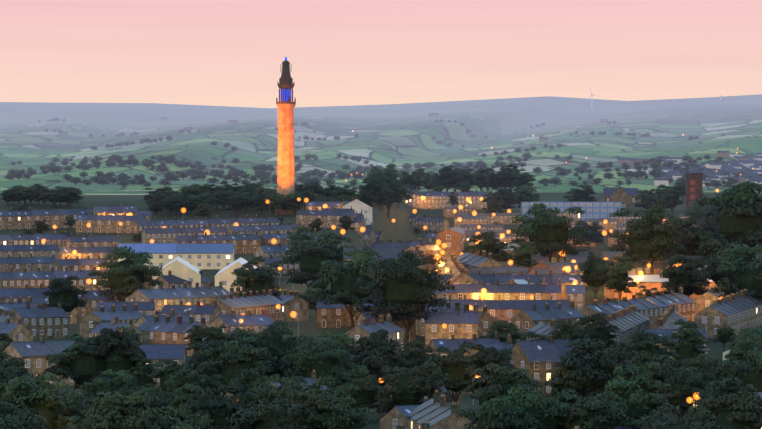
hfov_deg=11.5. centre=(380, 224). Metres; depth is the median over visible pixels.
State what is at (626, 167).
tree
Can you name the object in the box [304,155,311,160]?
tree
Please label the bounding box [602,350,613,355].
tree
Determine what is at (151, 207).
tree
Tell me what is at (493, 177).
tree
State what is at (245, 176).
tree
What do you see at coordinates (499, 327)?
tree
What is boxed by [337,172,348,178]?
tree
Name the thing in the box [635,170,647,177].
tree
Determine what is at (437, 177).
tree
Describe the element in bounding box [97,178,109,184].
tree
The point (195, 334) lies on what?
tree
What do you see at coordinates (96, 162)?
tree
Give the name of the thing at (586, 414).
tree
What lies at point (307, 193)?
tree
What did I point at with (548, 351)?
building roofs
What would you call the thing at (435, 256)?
street lamps
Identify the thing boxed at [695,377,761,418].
tree
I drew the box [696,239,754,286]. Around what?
tree
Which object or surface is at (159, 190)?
tree
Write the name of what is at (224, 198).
tree
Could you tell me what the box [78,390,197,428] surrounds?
tree
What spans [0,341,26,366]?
tree
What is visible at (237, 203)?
tree
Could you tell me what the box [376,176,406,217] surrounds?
tree
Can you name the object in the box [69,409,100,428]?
tree
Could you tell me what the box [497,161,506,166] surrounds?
tree
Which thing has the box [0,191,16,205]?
tree
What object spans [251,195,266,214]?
tree
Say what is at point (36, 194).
tree
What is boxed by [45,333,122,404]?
tree
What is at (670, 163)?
tree
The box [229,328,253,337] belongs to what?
tree
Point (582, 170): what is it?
tree
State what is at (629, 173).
tree
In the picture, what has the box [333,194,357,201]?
tree
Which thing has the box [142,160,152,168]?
tree
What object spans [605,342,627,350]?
tree
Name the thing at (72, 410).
tree
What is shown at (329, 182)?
tree
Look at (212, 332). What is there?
tree
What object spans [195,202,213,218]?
tree
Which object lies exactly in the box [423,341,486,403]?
tree
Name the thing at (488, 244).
tree
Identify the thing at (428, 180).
tree
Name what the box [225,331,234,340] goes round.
tree
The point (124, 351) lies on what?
tree
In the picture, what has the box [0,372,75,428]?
tree
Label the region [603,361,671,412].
tree
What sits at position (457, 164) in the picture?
tree
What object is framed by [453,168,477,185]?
tree
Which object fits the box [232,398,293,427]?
tree
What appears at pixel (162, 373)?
tree
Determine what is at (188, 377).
tree
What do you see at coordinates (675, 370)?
tree
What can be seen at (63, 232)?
tree
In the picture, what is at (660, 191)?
tree
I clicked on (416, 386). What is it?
tree
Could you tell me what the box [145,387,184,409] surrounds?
tree
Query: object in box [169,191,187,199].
tree
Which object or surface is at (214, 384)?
tree
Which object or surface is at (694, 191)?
building walls
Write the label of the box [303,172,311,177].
tree
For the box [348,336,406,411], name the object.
tree
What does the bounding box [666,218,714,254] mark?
tree
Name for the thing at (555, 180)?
tree
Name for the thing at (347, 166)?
tree
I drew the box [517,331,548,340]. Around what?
tree
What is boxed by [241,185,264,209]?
tree
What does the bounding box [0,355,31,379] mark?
tree
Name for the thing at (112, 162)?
tree
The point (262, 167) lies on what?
tree
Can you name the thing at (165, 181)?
tree
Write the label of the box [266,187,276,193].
tree
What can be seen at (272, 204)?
tree
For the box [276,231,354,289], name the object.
tree
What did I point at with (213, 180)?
tree
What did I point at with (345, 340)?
tree
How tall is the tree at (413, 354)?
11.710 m
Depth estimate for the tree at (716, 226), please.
2284.04 m
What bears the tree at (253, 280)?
on the ground
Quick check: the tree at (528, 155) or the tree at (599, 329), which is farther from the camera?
the tree at (528, 155)
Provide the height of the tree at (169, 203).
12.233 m
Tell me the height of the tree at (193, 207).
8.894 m
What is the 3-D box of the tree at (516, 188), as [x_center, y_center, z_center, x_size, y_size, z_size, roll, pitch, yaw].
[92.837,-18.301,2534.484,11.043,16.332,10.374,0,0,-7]
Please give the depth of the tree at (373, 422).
612.55 m
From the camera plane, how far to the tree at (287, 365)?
769.31 m
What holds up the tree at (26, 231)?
on the ground
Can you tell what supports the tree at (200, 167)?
on the ground
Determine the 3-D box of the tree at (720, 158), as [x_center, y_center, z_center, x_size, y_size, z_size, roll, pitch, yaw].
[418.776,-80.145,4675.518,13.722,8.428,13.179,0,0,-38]
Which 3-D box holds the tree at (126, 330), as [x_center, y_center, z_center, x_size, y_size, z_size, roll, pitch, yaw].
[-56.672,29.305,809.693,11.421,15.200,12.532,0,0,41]
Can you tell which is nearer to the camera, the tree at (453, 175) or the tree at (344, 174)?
the tree at (453, 175)
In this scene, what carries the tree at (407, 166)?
on the ground
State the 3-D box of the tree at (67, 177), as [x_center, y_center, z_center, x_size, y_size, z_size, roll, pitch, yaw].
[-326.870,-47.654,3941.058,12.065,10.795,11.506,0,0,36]
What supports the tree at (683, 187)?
on the ground
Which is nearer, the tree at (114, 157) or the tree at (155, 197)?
the tree at (155, 197)
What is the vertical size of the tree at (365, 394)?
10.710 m
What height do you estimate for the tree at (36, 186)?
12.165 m
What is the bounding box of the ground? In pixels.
[0,94,761,428]
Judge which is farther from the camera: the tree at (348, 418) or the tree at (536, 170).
the tree at (536, 170)
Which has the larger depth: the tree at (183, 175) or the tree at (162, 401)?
the tree at (183, 175)
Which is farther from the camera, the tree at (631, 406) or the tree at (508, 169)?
the tree at (508, 169)
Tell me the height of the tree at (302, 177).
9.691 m
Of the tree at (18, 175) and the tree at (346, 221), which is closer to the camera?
the tree at (346, 221)
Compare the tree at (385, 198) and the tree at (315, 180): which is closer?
the tree at (385, 198)
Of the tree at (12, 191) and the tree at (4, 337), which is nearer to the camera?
the tree at (4, 337)
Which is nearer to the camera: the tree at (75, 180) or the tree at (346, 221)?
the tree at (346, 221)
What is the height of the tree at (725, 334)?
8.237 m
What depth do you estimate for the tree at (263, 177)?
3947.76 m
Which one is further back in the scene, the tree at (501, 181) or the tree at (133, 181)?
the tree at (133, 181)
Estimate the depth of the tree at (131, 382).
687.83 m
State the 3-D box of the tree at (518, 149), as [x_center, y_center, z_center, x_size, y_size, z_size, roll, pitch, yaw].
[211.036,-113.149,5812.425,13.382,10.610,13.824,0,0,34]
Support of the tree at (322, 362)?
on the ground
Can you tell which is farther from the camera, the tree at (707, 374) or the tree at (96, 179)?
the tree at (96, 179)
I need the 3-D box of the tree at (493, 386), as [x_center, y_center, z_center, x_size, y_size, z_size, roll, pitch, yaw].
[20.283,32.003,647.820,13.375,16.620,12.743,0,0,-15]
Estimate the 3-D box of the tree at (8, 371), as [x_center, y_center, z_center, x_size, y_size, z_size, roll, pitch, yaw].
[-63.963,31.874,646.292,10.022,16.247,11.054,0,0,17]
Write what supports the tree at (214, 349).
on the ground
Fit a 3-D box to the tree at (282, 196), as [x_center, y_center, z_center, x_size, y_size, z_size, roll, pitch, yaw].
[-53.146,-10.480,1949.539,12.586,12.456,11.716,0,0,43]
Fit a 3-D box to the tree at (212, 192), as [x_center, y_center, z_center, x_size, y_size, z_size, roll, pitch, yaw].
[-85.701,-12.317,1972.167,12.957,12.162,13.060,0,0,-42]
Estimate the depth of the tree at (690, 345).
837.34 m
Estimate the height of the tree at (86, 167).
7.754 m
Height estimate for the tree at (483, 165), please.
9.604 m
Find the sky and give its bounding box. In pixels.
[0,0,761,107]
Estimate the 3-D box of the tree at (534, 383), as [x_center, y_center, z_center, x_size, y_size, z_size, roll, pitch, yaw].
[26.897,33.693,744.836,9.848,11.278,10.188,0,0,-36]
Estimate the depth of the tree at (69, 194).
1991.93 m
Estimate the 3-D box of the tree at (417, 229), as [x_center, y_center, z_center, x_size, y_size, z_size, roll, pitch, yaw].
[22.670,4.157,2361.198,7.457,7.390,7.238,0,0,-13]
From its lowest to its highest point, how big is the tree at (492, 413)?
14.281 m
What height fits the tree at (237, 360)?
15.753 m
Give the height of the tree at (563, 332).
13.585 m
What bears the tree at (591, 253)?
on the ground
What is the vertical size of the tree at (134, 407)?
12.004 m
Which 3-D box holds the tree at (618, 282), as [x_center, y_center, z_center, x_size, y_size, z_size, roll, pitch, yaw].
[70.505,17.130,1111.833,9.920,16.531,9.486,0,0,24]
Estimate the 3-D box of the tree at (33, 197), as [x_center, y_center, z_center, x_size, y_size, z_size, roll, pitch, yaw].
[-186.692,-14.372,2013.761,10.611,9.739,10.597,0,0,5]
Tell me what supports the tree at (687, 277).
on the ground
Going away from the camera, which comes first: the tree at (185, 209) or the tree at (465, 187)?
the tree at (185, 209)
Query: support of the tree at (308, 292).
on the ground
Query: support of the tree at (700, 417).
on the ground
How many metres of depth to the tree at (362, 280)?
1041.52 m
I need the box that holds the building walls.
[0,173,761,428]
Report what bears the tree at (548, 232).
on the ground
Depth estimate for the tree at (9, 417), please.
575.74 m
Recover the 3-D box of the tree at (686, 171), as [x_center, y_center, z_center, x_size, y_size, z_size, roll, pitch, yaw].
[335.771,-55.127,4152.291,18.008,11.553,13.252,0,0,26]
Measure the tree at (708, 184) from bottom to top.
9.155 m
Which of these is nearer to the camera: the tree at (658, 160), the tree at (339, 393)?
the tree at (339, 393)
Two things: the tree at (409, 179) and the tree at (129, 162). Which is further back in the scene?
the tree at (129, 162)
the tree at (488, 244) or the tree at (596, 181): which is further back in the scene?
the tree at (596, 181)
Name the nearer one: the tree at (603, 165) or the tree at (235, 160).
the tree at (603, 165)
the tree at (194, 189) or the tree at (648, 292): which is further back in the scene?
the tree at (194, 189)
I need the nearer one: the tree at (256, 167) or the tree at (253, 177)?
the tree at (253, 177)
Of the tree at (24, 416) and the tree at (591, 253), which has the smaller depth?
the tree at (24, 416)
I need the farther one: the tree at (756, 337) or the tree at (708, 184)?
the tree at (708, 184)
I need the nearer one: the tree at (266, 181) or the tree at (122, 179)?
the tree at (122, 179)
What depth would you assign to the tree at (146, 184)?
3818.53 m
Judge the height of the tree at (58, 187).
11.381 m
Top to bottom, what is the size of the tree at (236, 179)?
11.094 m
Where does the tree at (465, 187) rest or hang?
on the ground
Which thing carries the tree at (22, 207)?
on the ground
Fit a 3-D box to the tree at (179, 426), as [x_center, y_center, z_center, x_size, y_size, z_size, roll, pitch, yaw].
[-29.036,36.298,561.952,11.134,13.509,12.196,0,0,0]
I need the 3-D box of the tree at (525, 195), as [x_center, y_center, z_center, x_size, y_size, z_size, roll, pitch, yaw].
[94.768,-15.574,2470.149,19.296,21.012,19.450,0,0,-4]
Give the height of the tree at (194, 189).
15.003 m
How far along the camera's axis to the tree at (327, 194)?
1974.99 m
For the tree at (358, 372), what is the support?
on the ground
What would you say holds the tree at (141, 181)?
on the ground
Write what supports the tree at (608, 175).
on the ground
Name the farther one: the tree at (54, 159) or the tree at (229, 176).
the tree at (54, 159)
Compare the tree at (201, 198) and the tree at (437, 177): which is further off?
the tree at (437, 177)
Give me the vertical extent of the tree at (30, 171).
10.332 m
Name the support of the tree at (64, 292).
on the ground
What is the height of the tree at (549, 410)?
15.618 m
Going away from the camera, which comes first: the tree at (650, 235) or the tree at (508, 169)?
the tree at (650, 235)
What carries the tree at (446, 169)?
on the ground
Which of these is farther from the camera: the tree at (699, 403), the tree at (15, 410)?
the tree at (699, 403)
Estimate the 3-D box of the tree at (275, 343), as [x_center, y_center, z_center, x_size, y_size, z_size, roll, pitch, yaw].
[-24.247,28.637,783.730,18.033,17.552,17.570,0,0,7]
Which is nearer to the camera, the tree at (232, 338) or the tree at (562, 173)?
the tree at (232, 338)
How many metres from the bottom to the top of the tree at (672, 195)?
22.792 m
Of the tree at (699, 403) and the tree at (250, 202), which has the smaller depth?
the tree at (699, 403)
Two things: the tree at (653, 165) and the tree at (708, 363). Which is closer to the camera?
the tree at (708, 363)
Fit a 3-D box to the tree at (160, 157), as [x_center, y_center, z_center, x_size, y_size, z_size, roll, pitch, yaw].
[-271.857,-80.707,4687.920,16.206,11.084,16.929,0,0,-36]
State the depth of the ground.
6585.17 m
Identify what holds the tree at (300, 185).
on the ground
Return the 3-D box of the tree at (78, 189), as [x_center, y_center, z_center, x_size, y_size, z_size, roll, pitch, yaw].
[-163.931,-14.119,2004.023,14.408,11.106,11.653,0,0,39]
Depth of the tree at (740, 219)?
1215.46 m
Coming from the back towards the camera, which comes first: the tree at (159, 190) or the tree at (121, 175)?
the tree at (121, 175)
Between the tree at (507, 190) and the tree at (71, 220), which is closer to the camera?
the tree at (71, 220)
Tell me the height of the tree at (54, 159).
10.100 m
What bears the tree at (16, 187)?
on the ground
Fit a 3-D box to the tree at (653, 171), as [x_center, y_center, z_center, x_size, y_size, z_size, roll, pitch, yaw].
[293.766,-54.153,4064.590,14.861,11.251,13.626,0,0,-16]
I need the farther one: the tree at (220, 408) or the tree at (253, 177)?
the tree at (253, 177)
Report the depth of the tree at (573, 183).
3804.34 m
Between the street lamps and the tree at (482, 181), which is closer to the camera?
the street lamps
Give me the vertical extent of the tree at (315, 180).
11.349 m
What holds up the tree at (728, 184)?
on the ground
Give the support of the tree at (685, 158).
on the ground
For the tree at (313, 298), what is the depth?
1217.25 m
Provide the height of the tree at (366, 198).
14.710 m
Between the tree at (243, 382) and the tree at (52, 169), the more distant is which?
the tree at (52, 169)
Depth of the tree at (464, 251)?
1251.30 m
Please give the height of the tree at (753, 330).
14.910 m
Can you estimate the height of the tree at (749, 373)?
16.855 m
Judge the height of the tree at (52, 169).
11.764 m
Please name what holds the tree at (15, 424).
on the ground
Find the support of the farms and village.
on the ground
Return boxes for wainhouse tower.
[276,57,295,213]
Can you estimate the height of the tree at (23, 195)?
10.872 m
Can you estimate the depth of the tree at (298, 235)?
1520.00 m
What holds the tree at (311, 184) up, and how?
on the ground
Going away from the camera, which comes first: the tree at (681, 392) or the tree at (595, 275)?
the tree at (681, 392)
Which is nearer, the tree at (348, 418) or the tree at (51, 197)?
the tree at (348, 418)
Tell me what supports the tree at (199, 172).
on the ground
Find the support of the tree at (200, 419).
on the ground
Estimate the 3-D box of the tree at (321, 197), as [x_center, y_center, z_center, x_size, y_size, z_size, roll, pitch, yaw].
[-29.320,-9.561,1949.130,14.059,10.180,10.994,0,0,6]
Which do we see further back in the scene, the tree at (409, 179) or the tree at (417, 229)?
the tree at (409, 179)
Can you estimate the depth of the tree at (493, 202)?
2434.32 m
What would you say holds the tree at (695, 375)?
on the ground
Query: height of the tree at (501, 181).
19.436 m
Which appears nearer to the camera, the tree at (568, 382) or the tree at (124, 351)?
the tree at (568, 382)
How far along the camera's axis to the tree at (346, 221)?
1794.58 m
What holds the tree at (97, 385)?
on the ground
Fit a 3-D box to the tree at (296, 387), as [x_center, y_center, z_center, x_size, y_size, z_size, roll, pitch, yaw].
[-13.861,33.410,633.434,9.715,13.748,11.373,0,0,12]
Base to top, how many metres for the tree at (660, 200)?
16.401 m
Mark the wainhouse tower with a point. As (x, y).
(285, 175)
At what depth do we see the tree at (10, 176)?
4162.25 m
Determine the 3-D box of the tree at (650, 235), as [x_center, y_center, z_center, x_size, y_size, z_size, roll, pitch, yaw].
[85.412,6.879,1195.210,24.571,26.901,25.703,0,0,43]
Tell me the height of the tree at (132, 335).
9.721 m
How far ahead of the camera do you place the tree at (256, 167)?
4625.25 m
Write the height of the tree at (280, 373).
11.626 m
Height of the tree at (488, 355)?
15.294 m
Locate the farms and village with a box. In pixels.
[160,113,761,186]
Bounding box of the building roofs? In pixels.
[0,187,761,428]
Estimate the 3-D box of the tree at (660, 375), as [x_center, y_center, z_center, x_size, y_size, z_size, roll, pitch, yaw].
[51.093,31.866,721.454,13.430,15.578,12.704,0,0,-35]
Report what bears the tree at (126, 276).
on the ground
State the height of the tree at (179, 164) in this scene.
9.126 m
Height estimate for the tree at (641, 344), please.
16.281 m
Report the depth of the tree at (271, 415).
582.21 m
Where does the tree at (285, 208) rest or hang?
on the ground
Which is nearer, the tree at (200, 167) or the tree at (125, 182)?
the tree at (125, 182)
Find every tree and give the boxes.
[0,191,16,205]
[0,333,12,349]
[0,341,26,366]
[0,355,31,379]
[0,366,34,397]
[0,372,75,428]
[0,394,13,415]
[0,399,46,428]
[0,414,21,421]
[0,415,47,428]
[2,189,16,202]
[4,174,14,179]
[4,412,39,428]
[7,169,16,174]
[8,204,28,210]
[9,185,26,203]
[13,172,24,179]
[13,187,35,204]
[22,173,31,178]
[22,228,36,233]
[25,189,39,204]
[27,168,36,174]
[27,183,49,203]
[31,220,50,233]
[34,189,52,205]
[38,189,67,206]
[38,276,88,314]
[40,381,93,428]
[45,166,61,173]
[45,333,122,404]
[50,186,64,204]
[51,157,59,162]
[54,187,84,207]
[58,230,69,236]
[62,174,72,181]
[63,215,75,229]
[64,188,83,205]
[69,177,81,184]
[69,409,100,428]
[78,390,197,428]
[79,369,138,405]
[81,165,89,169]
[88,245,163,301]
[88,320,110,332]
[91,328,148,381]
[92,160,101,165]
[92,177,104,182]
[94,171,103,176]
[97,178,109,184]
[105,160,115,165]
[107,177,118,183]
[110,155,121,160]
[112,326,141,366]
[112,388,158,416]
[115,174,131,179]
[115,380,156,396]
[116,157,123,162]
[117,177,127,183]
[118,180,129,185]
[121,328,142,346]
[124,158,134,165]
[127,179,137,184]
[129,357,157,390]
[130,232,141,240]
[136,178,146,185]
[137,387,149,393]
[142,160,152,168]
[142,186,173,203]
[143,181,150,186]
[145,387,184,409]
[147,201,162,215]
[147,359,184,398]
[149,191,167,212]
[155,195,181,216]
[156,155,166,162]
[156,166,169,172]
[158,178,171,185]
[163,173,174,180]
[164,157,175,163]
[164,193,192,214]
[164,367,219,407]
[164,407,213,428]
[166,383,216,427]
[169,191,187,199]
[171,175,180,181]
[171,423,199,428]
[174,162,186,167]
[176,201,192,214]
[177,184,209,209]
[178,172,187,179]
[178,338,264,396]
[183,325,206,351]
[185,383,259,428]
[186,192,217,208]
[187,199,199,214]
[195,169,205,174]
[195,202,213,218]
[196,165,206,169]
[196,342,278,395]
[198,325,229,347]
[200,373,223,398]
[204,184,220,206]
[206,177,218,183]
[209,189,226,210]
[211,189,235,210]
[214,181,242,207]
[224,173,234,179]
[224,195,250,215]
[224,320,304,375]
[224,385,344,428]
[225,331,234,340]
[228,336,275,375]
[228,369,275,408]
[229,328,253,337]
[230,256,283,300]
[231,158,238,162]
[232,176,241,182]
[232,374,307,408]
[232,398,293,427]
[233,192,257,212]
[235,182,262,191]
[239,173,250,178]
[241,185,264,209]
[250,175,258,180]
[251,165,260,170]
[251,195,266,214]
[252,187,274,203]
[258,164,267,170]
[258,176,268,184]
[261,194,282,215]
[262,178,271,183]
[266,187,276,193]
[270,193,286,203]
[272,384,315,409]
[275,340,351,376]
[275,349,297,376]
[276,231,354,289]
[277,216,284,224]
[278,200,289,213]
[280,335,354,389]
[281,193,309,214]
[285,226,318,254]
[295,183,323,192]
[295,184,306,192]
[296,175,307,181]
[296,190,323,207]
[297,375,359,409]
[300,178,314,183]
[301,181,322,194]
[301,289,316,315]
[302,392,374,428]
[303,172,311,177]
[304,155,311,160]
[305,331,358,372]
[306,248,381,327]
[307,288,320,308]
[308,178,322,184]
[308,218,323,231]
[310,195,319,200]
[315,196,335,201]
[320,186,338,196]
[323,178,334,185]
[323,185,346,198]
[327,172,336,178]
[329,365,379,408]
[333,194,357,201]
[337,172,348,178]
[338,215,354,234]
[338,409,377,427]
[340,185,360,200]
[340,374,384,426]
[341,164,350,170]
[348,179,358,186]
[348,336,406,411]
[349,329,400,369]
[354,257,395,312]
[357,190,375,206]
[359,176,385,203]
[360,249,456,342]
[365,166,396,183]
[373,184,394,210]
[374,361,452,412]
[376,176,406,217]
[386,164,401,180]
[394,181,413,207]
[394,340,434,374]
[397,171,418,189]
[401,163,412,169]
[411,168,429,190]
[413,225,421,234]
[420,173,437,190]
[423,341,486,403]
[430,170,440,186]
[431,184,444,190]
[435,165,454,190]
[439,168,459,191]
[447,192,458,205]
[452,162,464,166]
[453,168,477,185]
[455,396,539,428]
[457,182,473,191]
[461,245,469,254]
[462,363,536,420]
[465,231,509,258]
[470,344,514,377]
[471,168,492,191]
[477,320,525,344]
[478,163,487,167]
[478,168,499,191]
[481,193,504,212]
[490,170,510,187]
[493,249,514,260]
[495,189,516,211]
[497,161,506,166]
[497,186,514,211]
[499,164,519,188]
[499,367,545,398]
[501,384,581,428]
[507,168,535,187]
[508,202,589,261]
[508,241,538,266]
[512,185,520,204]
[512,185,539,207]
[513,147,522,152]
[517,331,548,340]
[521,153,532,157]
[533,167,542,173]
[537,178,550,183]
[541,366,586,403]
[547,319,590,340]
[548,177,561,185]
[551,338,633,397]
[556,169,569,176]
[558,394,627,428]
[563,184,596,201]
[568,181,579,186]
[570,220,604,250]
[574,377,667,428]
[575,312,623,352]
[576,167,587,173]
[577,255,611,298]
[578,249,593,255]
[579,162,590,167]
[591,178,602,184]
[596,162,608,167]
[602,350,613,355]
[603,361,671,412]
[604,172,613,179]
[605,204,687,265]
[605,255,637,300]
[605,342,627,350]
[609,329,684,367]
[615,351,679,425]
[623,164,630,170]
[625,171,634,177]
[632,172,641,178]
[633,165,644,169]
[633,354,688,412]
[634,189,660,213]
[634,285,660,297]
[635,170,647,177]
[640,403,727,428]
[648,169,657,176]
[650,163,661,168]
[654,158,665,163]
[654,170,665,177]
[654,194,668,208]
[655,184,670,203]
[655,369,704,420]
[659,254,710,296]
[660,185,684,216]
[663,319,707,369]
[665,161,677,166]
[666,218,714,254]
[671,358,722,407]
[676,181,685,200]
[680,169,694,173]
[681,366,702,414]
[682,156,689,161]
[682,201,715,225]
[687,181,761,256]
[693,389,761,428]
[695,231,728,257]
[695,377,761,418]
[695,383,761,422]
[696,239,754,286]
[696,354,741,380]
[698,204,727,234]
[700,347,761,391]
[703,181,712,187]
[711,244,761,298]
[712,181,721,188]
[713,323,734,351]
[714,156,723,160]
[723,181,734,187]
[724,339,761,363]
[725,177,736,182]
[727,328,761,346]
[738,326,761,341]
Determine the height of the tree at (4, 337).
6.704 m
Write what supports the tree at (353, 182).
on the ground
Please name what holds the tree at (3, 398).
on the ground
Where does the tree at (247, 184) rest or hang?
on the ground
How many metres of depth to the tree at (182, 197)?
1941.51 m
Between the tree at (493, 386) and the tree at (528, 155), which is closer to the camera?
the tree at (493, 386)
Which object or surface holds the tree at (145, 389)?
on the ground
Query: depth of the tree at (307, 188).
1991.03 m
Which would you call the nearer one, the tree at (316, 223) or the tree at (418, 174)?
the tree at (316, 223)
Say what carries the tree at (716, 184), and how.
on the ground
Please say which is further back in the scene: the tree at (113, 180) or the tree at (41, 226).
the tree at (113, 180)
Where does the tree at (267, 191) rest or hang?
on the ground
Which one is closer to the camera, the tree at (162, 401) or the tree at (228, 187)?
the tree at (162, 401)
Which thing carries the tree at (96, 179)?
on the ground
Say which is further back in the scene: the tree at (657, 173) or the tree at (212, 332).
the tree at (657, 173)
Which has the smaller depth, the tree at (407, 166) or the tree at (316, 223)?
the tree at (316, 223)
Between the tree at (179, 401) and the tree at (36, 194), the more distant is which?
the tree at (36, 194)
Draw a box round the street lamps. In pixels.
[54,198,703,408]
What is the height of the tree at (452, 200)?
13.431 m
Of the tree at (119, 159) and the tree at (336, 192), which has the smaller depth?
the tree at (336, 192)
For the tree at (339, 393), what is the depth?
632.35 m
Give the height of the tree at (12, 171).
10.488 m
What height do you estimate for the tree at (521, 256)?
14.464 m
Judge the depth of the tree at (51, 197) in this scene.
1996.96 m
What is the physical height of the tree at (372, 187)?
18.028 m
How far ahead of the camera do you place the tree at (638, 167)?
4325.17 m
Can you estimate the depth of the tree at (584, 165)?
4655.98 m
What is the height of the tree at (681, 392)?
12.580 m
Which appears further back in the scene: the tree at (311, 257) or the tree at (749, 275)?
the tree at (311, 257)
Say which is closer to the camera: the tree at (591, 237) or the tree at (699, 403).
the tree at (699, 403)
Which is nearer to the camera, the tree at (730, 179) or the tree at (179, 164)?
the tree at (730, 179)
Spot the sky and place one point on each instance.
(231, 53)
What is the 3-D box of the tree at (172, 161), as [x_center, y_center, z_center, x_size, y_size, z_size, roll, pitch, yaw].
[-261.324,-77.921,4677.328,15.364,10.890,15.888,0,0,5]
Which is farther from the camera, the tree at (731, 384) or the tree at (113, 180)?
the tree at (113, 180)
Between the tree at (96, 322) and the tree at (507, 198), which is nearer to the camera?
the tree at (96, 322)
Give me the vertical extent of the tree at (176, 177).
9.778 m
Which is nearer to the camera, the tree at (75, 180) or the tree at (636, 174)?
the tree at (75, 180)
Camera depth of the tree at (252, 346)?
774.00 m
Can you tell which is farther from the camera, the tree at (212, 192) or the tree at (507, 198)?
the tree at (507, 198)
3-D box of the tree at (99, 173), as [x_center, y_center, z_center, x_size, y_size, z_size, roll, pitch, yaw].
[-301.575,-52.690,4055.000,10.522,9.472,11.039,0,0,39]
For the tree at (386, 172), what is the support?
on the ground
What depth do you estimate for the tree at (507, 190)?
2482.04 m
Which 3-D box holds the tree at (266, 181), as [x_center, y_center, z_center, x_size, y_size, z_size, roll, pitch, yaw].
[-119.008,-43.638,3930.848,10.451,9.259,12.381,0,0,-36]
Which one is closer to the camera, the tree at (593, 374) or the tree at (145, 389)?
the tree at (145, 389)
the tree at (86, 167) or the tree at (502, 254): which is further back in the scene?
the tree at (86, 167)
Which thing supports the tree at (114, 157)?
on the ground
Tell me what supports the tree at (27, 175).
on the ground
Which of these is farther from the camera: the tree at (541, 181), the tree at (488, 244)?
the tree at (541, 181)
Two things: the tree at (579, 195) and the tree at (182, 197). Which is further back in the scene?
the tree at (579, 195)
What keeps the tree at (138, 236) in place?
on the ground
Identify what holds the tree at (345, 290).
on the ground
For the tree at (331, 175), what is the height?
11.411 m
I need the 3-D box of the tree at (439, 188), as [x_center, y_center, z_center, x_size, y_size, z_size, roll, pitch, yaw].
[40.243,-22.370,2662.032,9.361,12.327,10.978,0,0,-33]
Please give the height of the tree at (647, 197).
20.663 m
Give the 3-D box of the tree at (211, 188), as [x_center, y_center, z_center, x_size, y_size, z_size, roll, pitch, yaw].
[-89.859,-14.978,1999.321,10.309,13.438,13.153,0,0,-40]
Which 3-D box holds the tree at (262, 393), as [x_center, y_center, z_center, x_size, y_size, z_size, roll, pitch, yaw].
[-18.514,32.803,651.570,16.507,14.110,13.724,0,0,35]
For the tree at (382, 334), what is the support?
on the ground
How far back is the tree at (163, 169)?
4417.56 m
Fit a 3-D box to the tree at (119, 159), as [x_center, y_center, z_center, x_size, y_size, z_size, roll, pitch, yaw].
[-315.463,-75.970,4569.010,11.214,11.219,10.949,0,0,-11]
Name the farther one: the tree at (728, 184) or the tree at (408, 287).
the tree at (728, 184)
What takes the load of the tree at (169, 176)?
on the ground
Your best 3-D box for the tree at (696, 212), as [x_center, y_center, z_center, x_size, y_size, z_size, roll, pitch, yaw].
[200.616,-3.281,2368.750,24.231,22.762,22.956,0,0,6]
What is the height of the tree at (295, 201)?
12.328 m
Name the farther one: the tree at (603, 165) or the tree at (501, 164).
the tree at (501, 164)
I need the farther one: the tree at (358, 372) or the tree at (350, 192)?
the tree at (350, 192)
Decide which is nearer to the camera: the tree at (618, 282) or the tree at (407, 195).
the tree at (618, 282)
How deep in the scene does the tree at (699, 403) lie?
655.85 m
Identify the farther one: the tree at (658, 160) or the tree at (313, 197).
the tree at (658, 160)
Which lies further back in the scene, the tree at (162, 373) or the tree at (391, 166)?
the tree at (391, 166)
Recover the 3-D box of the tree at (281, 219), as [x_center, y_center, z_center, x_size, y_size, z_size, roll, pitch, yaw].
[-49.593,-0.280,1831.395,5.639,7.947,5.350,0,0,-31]
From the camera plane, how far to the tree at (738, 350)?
831.63 m
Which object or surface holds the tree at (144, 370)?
on the ground
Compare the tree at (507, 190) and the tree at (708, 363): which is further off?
the tree at (507, 190)
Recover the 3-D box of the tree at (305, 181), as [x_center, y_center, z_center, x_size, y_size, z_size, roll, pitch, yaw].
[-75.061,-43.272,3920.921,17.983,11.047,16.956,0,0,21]
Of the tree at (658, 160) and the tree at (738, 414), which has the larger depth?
the tree at (658, 160)
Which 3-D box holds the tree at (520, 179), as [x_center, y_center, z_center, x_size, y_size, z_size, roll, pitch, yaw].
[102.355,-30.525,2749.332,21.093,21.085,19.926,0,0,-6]

